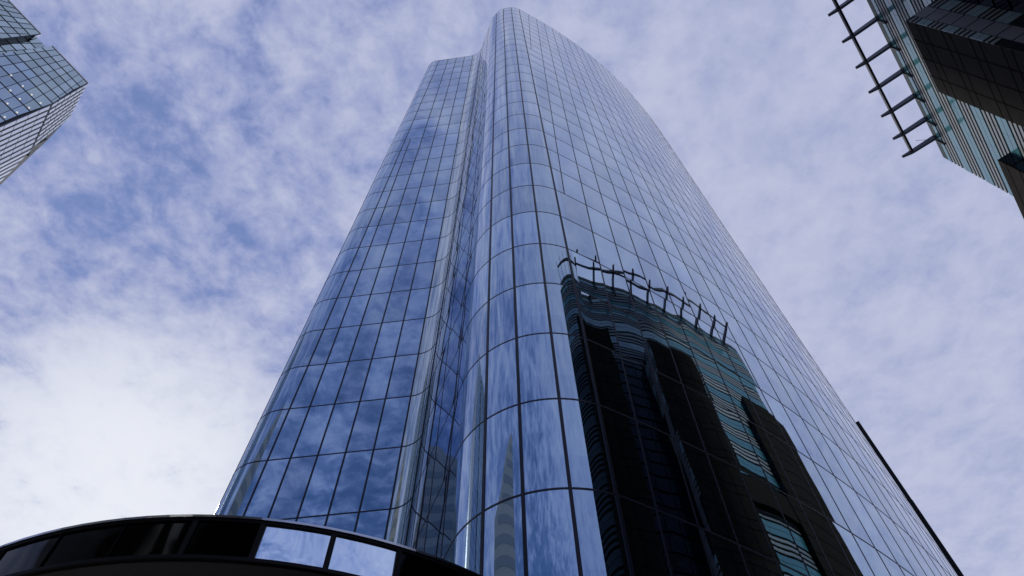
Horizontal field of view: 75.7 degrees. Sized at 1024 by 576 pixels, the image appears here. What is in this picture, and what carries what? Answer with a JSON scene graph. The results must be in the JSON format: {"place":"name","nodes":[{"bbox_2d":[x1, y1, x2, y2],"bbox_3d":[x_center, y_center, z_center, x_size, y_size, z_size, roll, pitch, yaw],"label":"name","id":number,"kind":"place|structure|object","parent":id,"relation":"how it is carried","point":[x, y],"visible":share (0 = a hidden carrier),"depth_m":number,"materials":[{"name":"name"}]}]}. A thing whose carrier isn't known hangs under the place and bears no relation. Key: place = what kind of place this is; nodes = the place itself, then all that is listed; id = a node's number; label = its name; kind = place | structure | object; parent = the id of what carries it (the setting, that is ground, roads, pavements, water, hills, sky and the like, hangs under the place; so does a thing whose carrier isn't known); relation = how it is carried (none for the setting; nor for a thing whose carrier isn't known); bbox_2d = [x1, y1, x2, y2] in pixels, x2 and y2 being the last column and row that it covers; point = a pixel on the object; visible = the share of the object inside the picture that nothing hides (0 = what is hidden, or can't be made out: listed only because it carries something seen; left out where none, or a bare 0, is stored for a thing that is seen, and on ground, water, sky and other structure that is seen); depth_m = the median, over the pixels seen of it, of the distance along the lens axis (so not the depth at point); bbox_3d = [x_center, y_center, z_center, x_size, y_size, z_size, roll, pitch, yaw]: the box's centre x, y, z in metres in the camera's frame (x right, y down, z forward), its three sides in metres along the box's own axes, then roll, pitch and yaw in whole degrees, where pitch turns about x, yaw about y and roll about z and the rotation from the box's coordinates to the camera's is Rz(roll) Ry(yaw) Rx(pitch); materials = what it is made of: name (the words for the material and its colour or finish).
{"place":"outdoors","nodes":[
{"label":"outdoors","id":0,"kind":"place"},
{"bbox_2d":[0,0,1023,575],"label":"sky","id":1,"kind":"structure","parent":0,"point":[166,253],"materials":[{"name":"blue"}]},
{"bbox_2d":[828,0,1023,218],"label":"louvred office block","id":2,"kind":"structure","parent":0,"point":[960,64],"depth_m":79.53,"materials":[{"name":"black"}]},
{"label":"ground","id":3,"kind":"structure","parent":0,"visible":0},
{"bbox_2d":[0,0,88,184],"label":"faceted tower","id":4,"kind":"structure","parent":3,"relation":"on","point":[42,87],"depth_m":134.48,"materials":[{"name":"grey glass"}]},
{"bbox_2d":[0,5,7,122],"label":"window pane","id":5,"kind":"structure","parent":4,"relation":"in","point":[2,72],"depth_m":127.36,"materials":[{"name":"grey glass"}]},
{"bbox_2d":[214,7,963,575],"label":"glass tower","id":6,"kind":"structure","parent":3,"relation":"on","point":[548,331],"depth_m":34.34,"materials":[{"name":"blue glass"}]},
{"bbox_2d":[0,514,481,575],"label":"entrance canopy","id":7,"kind":"object","parent":6,"relation":"attached to","point":[194,545],"visible":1,"depth_m":8.32,"materials":[{"name":"metal"}]},
{"bbox_2d":[236,409,287,469],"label":"window pane","id":8,"kind":"structure","parent":6,"relation":"in","point":[259,447],"depth_m":37.78,"materials":[{"name":"blue glass"}]},
{"bbox_2d":[245,459,288,517],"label":"window pane","id":9,"kind":"structure","parent":6,"relation":"in","point":[261,502],"depth_m":34.16,"materials":[{"name":"blue glass"}]},
{"bbox_2d":[261,366,306,417],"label":"window pane","id":10,"kind":"structure","parent":6,"relation":"in","point":[284,392],"depth_m":41.39,"materials":[{"name":"blue glass"}]},
{"bbox_2d":[269,407,308,459],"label":"window pane","id":11,"kind":"structure","parent":6,"relation":"in","point":[284,445],"depth_m":37.64,"materials":[{"name":"blue glass"}]},
{"bbox_2d":[269,456,315,518],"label":"window pane","id":12,"kind":"structure","parent":6,"relation":"in","point":[287,503],"depth_m":33.98,"materials":[{"name":"blue glass"}]},
{"bbox_2d":[282,330,321,373],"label":"window pane","id":13,"kind":"structure","parent":6,"relation":"in","point":[304,348],"depth_m":45.01,"materials":[{"name":"blue glass"}]},
{"bbox_2d":[291,364,324,407],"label":"window pane","id":14,"kind":"structure","parent":6,"relation":"in","point":[303,398],"depth_m":41.26,"materials":[{"name":"blue glass"}]},
{"bbox_2d":[292,405,332,456],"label":"window pane","id":15,"kind":"structure","parent":6,"relation":"in","point":[309,441],"depth_m":37.60,"materials":[{"name":"blue glass"}]},
{"bbox_2d":[299,299,335,337],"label":"window pane","id":16,"kind":"structure","parent":6,"relation":"in","point":[318,317],"depth_m":48.63,"materials":[{"name":"blue glass"}]},
{"bbox_2d":[299,453,343,516],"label":"window pane","id":17,"kind":"structure","parent":6,"relation":"in","point":[320,490],"depth_m":33.91,"materials":[{"name":"blue glass"}]},
{"bbox_2d":[311,362,346,405],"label":"window pane","id":18,"kind":"structure","parent":6,"relation":"in","point":[327,390],"depth_m":41.21,"materials":[{"name":"blue glass"}]},
{"bbox_2d":[319,402,358,453],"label":"window pane","id":19,"kind":"structure","parent":6,"relation":"in","point":[338,431],"depth_m":37.53,"materials":[{"name":"blue glass"}]},
{"bbox_2d":[327,326,358,362],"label":"window pane","id":20,"kind":"structure","parent":6,"relation":"in","point":[341,350],"depth_m":44.83,"materials":[{"name":"blue glass"}]},
{"bbox_2d":[329,450,371,513],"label":"window pane","id":21,"kind":"structure","parent":6,"relation":"in","point":[349,490],"depth_m":33.84,"materials":[{"name":"blue glass"}]},
{"bbox_2d":[336,359,370,402],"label":"window pane","id":22,"kind":"structure","parent":6,"relation":"in","point":[356,372],"depth_m":41.15,"materials":[{"name":"blue glass"}]},
{"bbox_2d":[347,399,383,451],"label":"window pane","id":23,"kind":"structure","parent":6,"relation":"in","point":[363,435],"depth_m":37.46,"materials":[{"name":"blue glass"}]},
{"bbox_2d":[350,323,380,360],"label":"window pane","id":24,"kind":"structure","parent":6,"relation":"in","point":[364,346],"depth_m":44.76,"materials":[{"name":"blue glass"}]},
{"bbox_2d":[361,357,393,400],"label":"window pane","id":25,"kind":"structure","parent":6,"relation":"in","point":[377,381],"depth_m":41.08,"materials":[{"name":"blue glass"}]},
{"bbox_2d":[361,448,399,510],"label":"window pane","id":26,"kind":"structure","parent":6,"relation":"in","point":[380,482],"depth_m":33.78,"materials":[{"name":"blue glass"}]},
{"bbox_2d":[373,321,402,357],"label":"window pane","id":27,"kind":"structure","parent":6,"relation":"in","point":[386,346],"depth_m":44.69,"materials":[{"name":"blue glass"}]},
{"bbox_2d":[375,397,409,448],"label":"window pane","id":28,"kind":"structure","parent":6,"relation":"in","point":[390,434],"depth_m":37.40,"materials":[{"name":"blue glass"}]},
{"bbox_2d":[386,498,411,544],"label":"window pane","id":29,"kind":"structure","parent":6,"relation":"in","point":[398,520],"depth_m":30.99,"materials":[{"name":"blue glass"}]},
{"bbox_2d":[387,354,417,397],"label":"window pane","id":30,"kind":"structure","parent":6,"relation":"in","point":[402,376],"depth_m":41.01,"materials":[{"name":"blue glass"}]},
{"bbox_2d":[391,437,420,507],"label":"window pane","id":31,"kind":"structure","parent":6,"relation":"in","point":[405,480],"depth_m":33.64,"materials":[{"name":"blue glass"}]},
{"bbox_2d":[396,319,423,355],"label":"window pane","id":32,"kind":"structure","parent":6,"relation":"in","point":[409,342],"depth_m":44.61,"materials":[{"name":"blue glass"}]},
{"bbox_2d":[403,387,428,445],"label":"window pane","id":33,"kind":"structure","parent":6,"relation":"in","point":[414,426],"depth_m":37.25,"materials":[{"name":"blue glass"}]},
{"bbox_2d":[411,445,435,547],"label":"window pane","id":34,"kind":"structure","parent":6,"relation":"in","point":[422,508],"depth_m":28.54,"materials":[{"name":"blue glass"}]},
{"bbox_2d":[412,344,435,394],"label":"window pane","id":35,"kind":"structure","parent":6,"relation":"in","point":[421,382],"depth_m":40.87,"materials":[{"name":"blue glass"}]},
{"bbox_2d":[421,387,442,474],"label":"window pane","id":36,"kind":"structure","parent":6,"relation":"in","point":[432,430],"depth_m":32.20,"materials":[{"name":"blue glass"}]},
{"bbox_2d":[424,474,447,557],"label":"window pane","id":37,"kind":"structure","parent":6,"relation":"in","point":[433,541],"depth_m":24.35,"materials":[{"name":"blue glass"}]},
{"bbox_2d":[429,404,453,510],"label":"window pane","id":38,"kind":"structure","parent":6,"relation":"in","point":[441,464],"depth_m":27.37,"materials":[{"name":"blue glass"}]},
{"bbox_2d":[437,349,458,438],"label":"window pane","id":39,"kind":"structure","parent":6,"relation":"in","point":[449,388],"depth_m":31.05,"materials":[{"name":"blue glass"}]},
{"bbox_2d":[441,455,456,558],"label":"window pane","id":40,"kind":"structure","parent":6,"relation":"in","point":[446,542],"depth_m":22.88,"materials":[{"name":"blue glass"}]},
{"bbox_2d":[451,422,483,541],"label":"window pane","id":41,"kind":"structure","parent":6,"relation":"in","point":[468,481],"depth_m":22.20,"materials":[{"name":"blue glass"}]},
{"bbox_2d":[458,355,485,448],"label":"window pane","id":42,"kind":"structure","parent":6,"relation":"in","point":[473,390],"depth_m":25.87,"materials":[{"name":"blue glass"}]},
{"bbox_2d":[463,303,486,379],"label":"window pane","id":43,"kind":"structure","parent":6,"relation":"in","point":[477,328],"depth_m":29.53,"materials":[{"name":"blue glass"}]},
{"bbox_2d":[467,262,488,326],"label":"window pane","id":44,"kind":"structure","parent":6,"relation":"in","point":[478,297],"depth_m":33.20,"materials":[{"name":"blue glass"}]},
{"bbox_2d":[488,289,514,350],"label":"window pane","id":45,"kind":"structure","parent":6,"relation":"in","point":[501,308],"depth_m":29.04,"materials":[{"name":"blue glass"}]},
{"bbox_2d":[490,249,512,298],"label":"window pane","id":46,"kind":"structure","parent":6,"relation":"in","point":[501,270],"depth_m":32.68,"materials":[{"name":"blue glass"}]},
{"bbox_2d":[491,216,511,257],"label":"window pane","id":47,"kind":"structure","parent":6,"relation":"in","point":[501,241],"depth_m":36.37,"materials":[{"name":"blue glass"}]},
{"bbox_2d":[487,339,517,417],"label":"window pane","id":48,"kind":"structure","parent":6,"relation":"in","point":[502,378],"depth_m":25.35,"materials":[{"name":"blue glass"}]},
{"bbox_2d":[485,405,520,508],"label":"window pane","id":49,"kind":"structure","parent":6,"relation":"in","point":[502,472],"depth_m":21.68,"materials":[{"name":"blue glass"}]},
{"bbox_2d":[483,496,523,575],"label":"window pane","id":50,"kind":"structure","parent":6,"relation":"in","point":[503,540],"depth_m":18.84,"materials":[{"name":"blue glass"}]},
{"bbox_2d":[511,186,534,213],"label":"window pane","id":51,"kind":"structure","parent":6,"relation":"in","point":[522,197],"depth_m":39.78,"materials":[{"name":"blue glass"}]},
{"bbox_2d":[513,212,538,246],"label":"window pane","id":52,"kind":"structure","parent":6,"relation":"in","point":[525,231],"depth_m":36.14,"materials":[{"name":"blue glass"}]},
{"bbox_2d":[514,244,543,285],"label":"window pane","id":53,"kind":"structure","parent":6,"relation":"in","point":[528,267],"depth_m":32.47,"materials":[{"name":"blue glass"}]},
{"bbox_2d":[516,283,548,336],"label":"window pane","id":54,"kind":"structure","parent":6,"relation":"in","point":[532,317],"depth_m":28.81,"materials":[{"name":"blue glass"}]},
{"bbox_2d":[518,334,556,402],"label":"window pane","id":55,"kind":"structure","parent":6,"relation":"in","point":[536,367],"depth_m":25.14,"materials":[{"name":"blue glass"}]},
{"bbox_2d":[521,399,567,491],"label":"window pane","id":56,"kind":"structure","parent":6,"relation":"in","point":[543,451],"depth_m":21.46,"materials":[{"name":"blue glass"}]},
{"bbox_2d":[537,212,565,246],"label":"window pane","id":57,"kind":"structure","parent":6,"relation":"in","point":[550,227],"depth_m":36.17,"materials":[{"name":"blue glass"}]},
{"bbox_2d":[525,489,578,575],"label":"window pane","id":58,"kind":"structure","parent":6,"relation":"in","point":[551,551],"depth_m":18.43,"materials":[{"name":"blue glass"}]},
{"bbox_2d":[541,244,573,286],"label":"window pane","id":59,"kind":"structure","parent":6,"relation":"in","point":[555,258],"depth_m":32.51,"materials":[{"name":"blue glass"}]},
{"bbox_2d":[546,283,583,337],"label":"window pane","id":60,"kind":"structure","parent":6,"relation":"in","point":[564,313],"depth_m":28.84,"materials":[{"name":"blue glass"}]},
{"bbox_2d":[553,334,596,402],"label":"window pane","id":61,"kind":"structure","parent":6,"relation":"in","point":[573,369],"depth_m":25.17,"materials":[{"name":"blue glass"}]},
{"bbox_2d":[560,192,591,230],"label":"window pane","id":62,"kind":"structure","parent":6,"relation":"in","point":[575,211],"depth_m":40.27,"materials":[{"name":"blue glass"}]},
{"bbox_2d":[566,219,598,262],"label":"window pane","id":63,"kind":"structure","parent":6,"relation":"in","point":[581,239],"depth_m":36.59,"materials":[{"name":"blue glass"}]},
{"bbox_2d":[561,399,613,492],"bbox_3d":[2.432,5.077,21.724,1.453,4.200,0.068,10,-61,-7],"label":"window pane","id":64,"kind":"structure","parent":6,"relation":"in","point":[587,455],"depth_m":21.51,"materials":[{"name":"blue glass"}]},
{"bbox_2d":[572,251,607,302],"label":"window pane","id":65,"kind":"structure","parent":6,"relation":"in","point":[589,274],"depth_m":32.92,"materials":[{"name":"blue glass"}]},
{"bbox_2d":[581,291,619,352],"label":"window pane","id":66,"kind":"structure","parent":6,"relation":"in","point":[599,319],"depth_m":29.25,"materials":[{"name":"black glass"}]},
{"bbox_2d":[572,489,630,575],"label":"window pane","id":67,"kind":"structure","parent":6,"relation":"in","point":[600,535],"depth_m":18.47,"materials":[{"name":"blue glass"}]},
{"bbox_2d":[593,233,623,275],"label":"window pane","id":68,"kind":"structure","parent":6,"relation":"in","point":[607,251],"depth_m":36.99,"materials":[{"name":"blue glass"}]},
{"bbox_2d":[600,406,624,495],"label":"window pane","id":69,"kind":"structure","parent":6,"relation":"in","point":[620,489],"depth_m":21.65,"materials":[{"name":"black glass"}]},
{"bbox_2d":[592,342,634,418],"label":"window pane","id":70,"kind":"structure","parent":6,"relation":"in","point":[615,391],"depth_m":25.56,"materials":[{"name":"black glass"}]},
{"bbox_2d":[601,265,635,315],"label":"window pane","id":71,"kind":"structure","parent":6,"relation":"in","point":[615,283],"depth_m":33.31,"materials":[{"name":"blue glass"}]},
{"bbox_2d":[606,409,654,507],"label":"window pane","id":72,"kind":"structure","parent":6,"relation":"in","point":[629,454],"depth_m":21.88,"materials":[{"name":"black glass"}]},
{"bbox_2d":[610,305,650,367],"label":"window pane","id":73,"kind":"structure","parent":6,"relation":"in","point":[631,343],"depth_m":29.61,"materials":[{"name":"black glass"}]},
{"bbox_2d":[619,497,641,575],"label":"window pane","id":74,"kind":"structure","parent":6,"relation":"in","point":[632,547],"depth_m":18.72,"materials":[{"name":"black glass"}]},
{"bbox_2d":[616,245,647,288],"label":"window pane","id":75,"kind":"structure","parent":6,"relation":"in","point":[632,269],"depth_m":37.43,"materials":[{"name":"blue glass"}]},
{"bbox_2d":[626,278,662,330],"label":"window pane","id":76,"kind":"structure","parent":6,"relation":"in","point":[644,306],"depth_m":33.72,"materials":[{"name":"blue glass"}]},
{"bbox_2d":[622,356,670,434],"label":"window pane","id":77,"kind":"structure","parent":6,"relation":"in","point":[647,404],"depth_m":25.91,"materials":[{"name":"black glass"}]},
{"bbox_2d":[626,499,670,575],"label":"window pane","id":78,"kind":"structure","parent":6,"relation":"in","point":[651,553],"depth_m":19.02,"materials":[{"name":"black glass"}]},
{"bbox_2d":[638,319,680,382],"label":"window pane","id":79,"kind":"structure","parent":6,"relation":"in","point":[661,359],"depth_m":30.04,"materials":[{"name":"black glass"}]},
{"bbox_2d":[637,422,696,524],"bbox_3d":[5.205,6.183,22.411,1.762,4.200,0.009,26,-64,-15],"label":"window pane","id":80,"kind":"structure","parent":6,"relation":"in","point":[671,495],"depth_m":22.20,"materials":[{"name":"black glass"}]},
{"bbox_2d":[650,291,688,344],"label":"window pane","id":81,"kind":"structure","parent":6,"relation":"in","point":[669,319],"depth_m":34.18,"materials":[{"name":"blue glass"}]},
{"bbox_2d":[653,370,704,450],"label":"window pane","id":82,"kind":"structure","parent":6,"relation":"in","point":[681,421],"depth_m":26.34,"materials":[{"name":"black glass"}]},
{"bbox_2d":[665,333,709,397],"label":"window pane","id":83,"kind":"structure","parent":6,"relation":"in","point":[690,375],"depth_m":30.48,"materials":[{"name":"black glass"}]},
{"bbox_2d":[674,305,712,358],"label":"window pane","id":84,"kind":"structure","parent":6,"relation":"in","point":[694,335],"depth_m":34.62,"materials":[{"name":"blue glass"}]},
{"bbox_2d":[674,438,736,541],"bbox_3d":[6.612,6.877,22.836,1.762,4.200,0.012,27,-64,-15],"label":"window pane","id":85,"kind":"structure","parent":6,"relation":"in","point":[710,511],"depth_m":22.63,"materials":[{"name":"black glass"}]},
{"bbox_2d":[684,386,736,466],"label":"window pane","id":86,"kind":"structure","parent":6,"relation":"in","point":[716,444],"depth_m":26.78,"materials":[{"name":"black glass"}]},
{"bbox_2d":[691,347,736,412],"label":"window pane","id":87,"kind":"structure","parent":6,"relation":"in","point":[718,392],"depth_m":30.94,"materials":[{"name":"blue glass"}]},
{"bbox_2d":[696,318,735,372],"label":"window pane","id":88,"kind":"structure","parent":6,"relation":"in","point":[714,342],"depth_m":35.10,"materials":[{"name":"blue glass"}]},
{"bbox_2d":[718,332,758,387],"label":"window pane","id":89,"kind":"structure","parent":6,"relation":"in","point":[734,352],"depth_m":35.60,"materials":[{"name":"blue glass"}]},
{"bbox_2d":[715,361,762,427],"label":"window pane","id":90,"kind":"structure","parent":6,"relation":"in","point":[743,405],"depth_m":31.41,"materials":[{"name":"blue glass"}]},
{"bbox_2d":[713,401,767,482],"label":"window pane","id":91,"kind":"structure","parent":6,"relation":"in","point":[745,456],"depth_m":27.24,"materials":[{"name":"blue glass"}]},
{"bbox_2d":[708,454,773,558],"bbox_3d":[8.002,7.597,23.276,1.761,4.200,0.015,28,-64,-16],"label":"window pane","id":92,"kind":"structure","parent":6,"relation":"in","point":[747,527],"depth_m":23.07,"materials":[{"name":"black glass"}]},
{"bbox_2d":[739,376,787,443],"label":"window pane","id":93,"kind":"structure","parent":6,"relation":"in","point":[765,415],"depth_m":31.89,"materials":[{"name":"black glass"}]},
{"bbox_2d":[740,416,796,498],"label":"window pane","id":94,"kind":"structure","parent":6,"relation":"in","point":[773,470],"depth_m":27.71,"materials":[{"name":"black glass"}]},
{"bbox_2d":[740,470,808,575],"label":"window pane","id":95,"kind":"structure","parent":6,"relation":"in","point":[784,549],"depth_m":23.53,"materials":[{"name":"black glass"}]},
{"bbox_2d":[761,390,810,458],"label":"window pane","id":96,"kind":"structure","parent":6,"relation":"in","point":[782,418],"depth_m":32.39,"materials":[{"name":"blue glass"}]},
{"bbox_2d":[766,432,824,515],"bbox_3d":[12.107,7.877,28.357,1.760,4.200,0.024,31,-65,-18],"label":"window pane","id":97,"kind":"structure","parent":6,"relation":"in","point":[794,473],"depth_m":28.19,"materials":[{"name":"black glass"}]},
{"bbox_2d":[771,487,833,575],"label":"window pane","id":98,"kind":"structure","parent":6,"relation":"in","point":[816,563],"depth_m":24.19,"materials":[{"name":"black glass"}]},
{"bbox_2d":[783,405,832,473],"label":"window pane","id":99,"kind":"structure","parent":6,"relation":"in","point":[798,423],"depth_m":32.90,"materials":[{"name":"blue glass"}]},
{"bbox_2d":[791,447,849,530],"bbox_3d":[13.419,8.698,28.852,1.760,4.200,0.027,33,-66,-18],"label":"window pane","id":100,"kind":"structure","parent":6,"relation":"in","point":[821,492],"depth_m":28.69,"materials":[{"name":"blue glass"}]},
{"bbox_2d":[800,503,854,575],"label":"window pane","id":101,"kind":"structure","parent":6,"relation":"in","point":[832,550],"depth_m":25.03,"materials":[{"name":"black glass"}]},
{"bbox_2d":[803,420,852,488],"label":"window pane","id":102,"kind":"structure","parent":6,"relation":"in","point":[824,448],"depth_m":33.44,"materials":[{"name":"blue glass"}]},
{"bbox_2d":[814,462,873,546],"bbox_3d":[14.710,9.544,29.362,1.760,4.200,0.030,34,-66,-19],"label":"window pane","id":103,"kind":"structure","parent":6,"relation":"in","point":[839,497],"depth_m":29.21,"materials":[{"name":"blue glass"}]},
{"bbox_2d":[828,519,873,575],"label":"window pane","id":104,"kind":"structure","parent":6,"relation":"in","point":[860,566],"depth_m":25.88,"materials":[{"name":"blue glass"}]},
{"bbox_2d":[836,478,896,562],"bbox_3d":[15.980,10.413,29.884,1.759,4.200,0.033,35,-67,-19],"label":"window pane","id":105,"kind":"structure","parent":6,"relation":"in","point":[858,507],"depth_m":29.73,"materials":[{"name":"blue glass"}]},
{"bbox_2d":[856,492,915,575],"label":"window pane","id":106,"kind":"structure","parent":6,"relation":"in","point":[894,548],"depth_m":30.26,"materials":[{"name":"blue glass"}]},
{"bbox_2d":[876,508,925,575],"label":"window pane","id":107,"kind":"structure","parent":6,"relation":"in","point":[891,526],"depth_m":31.12,"materials":[{"name":"blue glass"}]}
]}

